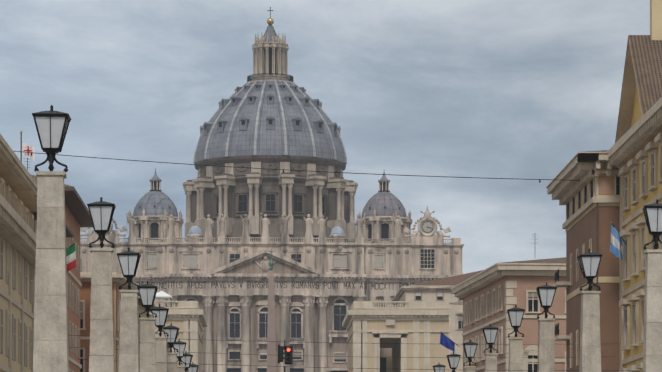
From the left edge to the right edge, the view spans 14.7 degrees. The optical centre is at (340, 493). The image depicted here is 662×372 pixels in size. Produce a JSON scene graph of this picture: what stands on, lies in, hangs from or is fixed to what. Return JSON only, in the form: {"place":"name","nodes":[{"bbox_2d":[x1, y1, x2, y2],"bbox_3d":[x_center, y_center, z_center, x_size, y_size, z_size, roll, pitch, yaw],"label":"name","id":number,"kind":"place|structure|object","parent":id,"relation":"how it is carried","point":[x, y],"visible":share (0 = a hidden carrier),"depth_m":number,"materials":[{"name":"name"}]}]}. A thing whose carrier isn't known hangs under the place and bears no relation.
{"place":"outdoors","nodes":[
{"label":"outdoors","id":0,"kind":"place"},
{"bbox_2d":[14,151,629,370],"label":"overhead cables","id":1,"kind":"object","parent":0,"point":[328,342],"visible":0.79,"depth_m":149.86,"materials":[{"name":"metal"}]},
{"bbox_2d":[0,0,649,273],"label":"sky","id":2,"kind":"structure","parent":0,"point":[481,89],"materials":[{"name":"grey"}]},
{"bbox_2d":[440,331,457,351],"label":"flag","id":3,"kind":"object","parent":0,"point":[446,342],"visible":0.96,"depth_m":255.02,"materials":[{"name":"fabric"}]},
{"bbox_3d":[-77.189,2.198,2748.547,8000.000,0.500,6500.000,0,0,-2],"label":"ground","id":4,"kind":"structure","parent":0,"visible":0},
{"bbox_2d":[0,134,36,371],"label":"cream palazzo","id":5,"kind":"structure","parent":4,"relation":"on","point":[18,195],"depth_m":165.94,"materials":[{"name":"paint"}]},
{"bbox_2d":[32,105,70,371],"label":"street lamp","id":6,"kind":"object","parent":4,"relation":"on","point":[50,351],"visible":1,"depth_m":63.19,"materials":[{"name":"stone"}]},
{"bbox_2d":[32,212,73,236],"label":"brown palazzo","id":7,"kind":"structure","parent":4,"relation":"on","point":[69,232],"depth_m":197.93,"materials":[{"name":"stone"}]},
{"bbox_2d":[66,242,75,271],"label":"italian flag","id":8,"kind":"object","parent":7,"relation":"attached to","point":[71,257],"visible":0.58,"depth_m":195.12,"materials":[{"name":"fabric"}]},
{"bbox_2d":[20,131,92,371],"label":"building","id":9,"kind":"structure","parent":4,"relation":"on","point":[77,214],"depth_m":217.04,"materials":[{"name":"paint"}]},
{"bbox_2d":[87,197,115,371],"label":"street lamp","id":10,"kind":"object","parent":4,"relation":"on","point":[101,353],"visible":1,"depth_m":82.89,"materials":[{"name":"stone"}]},
{"bbox_2d":[80,272,139,371],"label":"orange palazzo","id":11,"kind":"structure","parent":4,"relation":"on","point":[118,280],"depth_m":234.22,"materials":[{"name":"paint"}]},
{"bbox_2d":[117,247,140,371],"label":"street lamp","id":12,"kind":"object","parent":4,"relation":"on","point":[129,359],"visible":1,"depth_m":99.89,"materials":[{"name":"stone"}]},
{"bbox_2d":[138,298,155,358],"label":"palazzo","id":13,"kind":"structure","parent":4,"relation":"on","point":[141,308],"depth_m":253.91,"materials":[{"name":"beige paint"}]},
{"bbox_2d":[137,281,157,371],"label":"street lamp","id":14,"kind":"object","parent":4,"relation":"on","point":[147,292],"visible":1,"depth_m":115.69,"materials":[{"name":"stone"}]},
{"bbox_2d":[151,304,168,371],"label":"street lamp","id":15,"kind":"object","parent":4,"relation":"on","point":[160,341],"visible":0.92,"depth_m":129.69,"materials":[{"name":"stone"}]},
{"bbox_2d":[163,323,179,371],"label":"street lamp","id":16,"kind":"object","parent":4,"relation":"on","point":[171,331],"visible":0.9,"depth_m":144.29,"materials":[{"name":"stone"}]},
{"bbox_2d":[173,339,185,371],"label":"street lamp","id":17,"kind":"object","parent":4,"relation":"on","point":[179,345],"visible":0.85,"depth_m":159.10,"materials":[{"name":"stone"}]},
{"bbox_2d":[181,351,192,371],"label":"street lamp","id":18,"kind":"object","parent":4,"relation":"on","point":[186,358],"visible":0.69,"depth_m":172.80,"materials":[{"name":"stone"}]},
{"bbox_2d":[188,362,198,371],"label":"street lamp","id":19,"kind":"object","parent":4,"relation":"on","point":[193,368],"visible":0.88,"depth_m":186.84,"materials":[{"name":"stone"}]},
{"bbox_2d":[267,249,275,371],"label":"obelisk","id":20,"kind":"object","parent":4,"relation":"on","point":[271,354],"visible":1,"depth_m":553.60,"materials":[{"name":"stone"}]},
{"bbox_2d":[80,206,463,371],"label":"basilica facade","id":21,"kind":"structure","parent":4,"relation":"on","point":[322,284],"depth_m":746.95,"materials":[{"name":"beige stone"}]},
{"bbox_2d":[127,168,183,241],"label":"small dome","id":22,"kind":"structure","parent":21,"relation":"on","point":[154,205],"depth_m":842.53,"materials":[{"name":"stone"}]},
{"bbox_2d":[183,7,357,241],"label":"dome","id":23,"kind":"structure","parent":21,"relation":"on","point":[270,115],"depth_m":869.70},
{"bbox_2d":[356,172,412,242],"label":"small dome","id":24,"kind":"structure","parent":21,"relation":"on","point":[382,206],"depth_m":844.99,"materials":[{"name":"stone"}]},
{"bbox_2d":[392,270,482,371],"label":"building","id":25,"kind":"structure","parent":4,"relation":"on","point":[437,290],"depth_m":520.52,"materials":[{"name":"beige paint"}]},
{"bbox_2d":[432,364,444,371],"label":"street lamp","id":26,"kind":"object","parent":4,"relation":"on","point":[439,366],"visible":1,"depth_m":187.38,"materials":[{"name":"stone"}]},
{"bbox_2d":[446,351,460,371],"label":"street lamp","id":27,"kind":"object","parent":4,"relation":"on","point":[453,360],"visible":0.96,"depth_m":173.36,"materials":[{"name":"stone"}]},
{"bbox_2d":[462,340,477,371],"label":"street lamp","id":28,"kind":"object","parent":4,"relation":"on","point":[469,347],"visible":0.94,"depth_m":159.62,"materials":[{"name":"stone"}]},
{"bbox_2d":[482,324,497,371],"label":"street lamp","id":29,"kind":"object","parent":4,"relation":"on","point":[490,333],"visible":0.96,"depth_m":144.82,"materials":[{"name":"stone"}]},
{"bbox_2d":[451,257,565,371],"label":"pink palazzo","id":30,"kind":"structure","parent":4,"relation":"on","point":[492,294],"depth_m":235.68,"materials":[{"name":"paint"}]},
{"bbox_2d":[507,305,524,371],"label":"street lamp","id":31,"kind":"object","parent":4,"relation":"on","point":[515,314],"visible":1,"depth_m":130.22,"materials":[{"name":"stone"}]},
{"bbox_2d":[536,282,556,371],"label":"street lamp","id":32,"kind":"object","parent":4,"relation":"on","point":[546,353],"visible":1,"depth_m":116.22,"materials":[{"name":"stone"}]},
{"bbox_2d":[546,150,622,371],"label":"building","id":33,"kind":"structure","parent":4,"relation":"on","point":[590,199],"depth_m":171.85,"materials":[{"name":"brick"}]},
{"bbox_2d":[577,248,601,371],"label":"street lamp","id":34,"kind":"object","parent":4,"relation":"on","point":[590,344],"visible":1,"depth_m":100.42,"materials":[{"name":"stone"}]},
{"bbox_2d":[607,0,661,371],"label":"yellow palazzo","id":35,"kind":"structure","parent":4,"relation":"on","point":[635,150],"depth_m":166.08,"materials":[{"name":"paint"}]},
{"bbox_2d":[610,222,626,260],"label":"flag","id":36,"kind":"object","parent":35,"relation":"attached to","point":[616,245],"visible":1,"depth_m":168.72,"materials":[{"name":"fabric"}]},
{"bbox_2d":[642,199,661,371],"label":"street lamp","id":37,"kind":"object","parent":4,"relation":"on","point":[652,349],"visible":1,"depth_m":83.42,"materials":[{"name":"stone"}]},
{"bbox_3d":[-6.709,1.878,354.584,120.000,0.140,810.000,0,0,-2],"label":"via della conciliazione","id":38,"kind":"object","parent":4,"relation":"on","visible":0},
{"bbox_2d":[149,291,206,371],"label":"building","id":39,"kind":"structure","parent":38,"relation":"on","point":[188,319],"depth_m":458.86,"materials":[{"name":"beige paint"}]},
{"bbox_2d":[278,340,292,371],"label":"traffic light","id":40,"kind":"object","parent":38,"relation":"on","point":[288,355],"visible":1,"depth_m":140.56,"materials":[{"name":"metal"}]},
{"bbox_2d":[342,301,448,371],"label":"building","id":41,"kind":"structure","parent":38,"relation":"on","point":[415,328],"depth_m":460.00,"materials":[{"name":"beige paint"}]}
]}

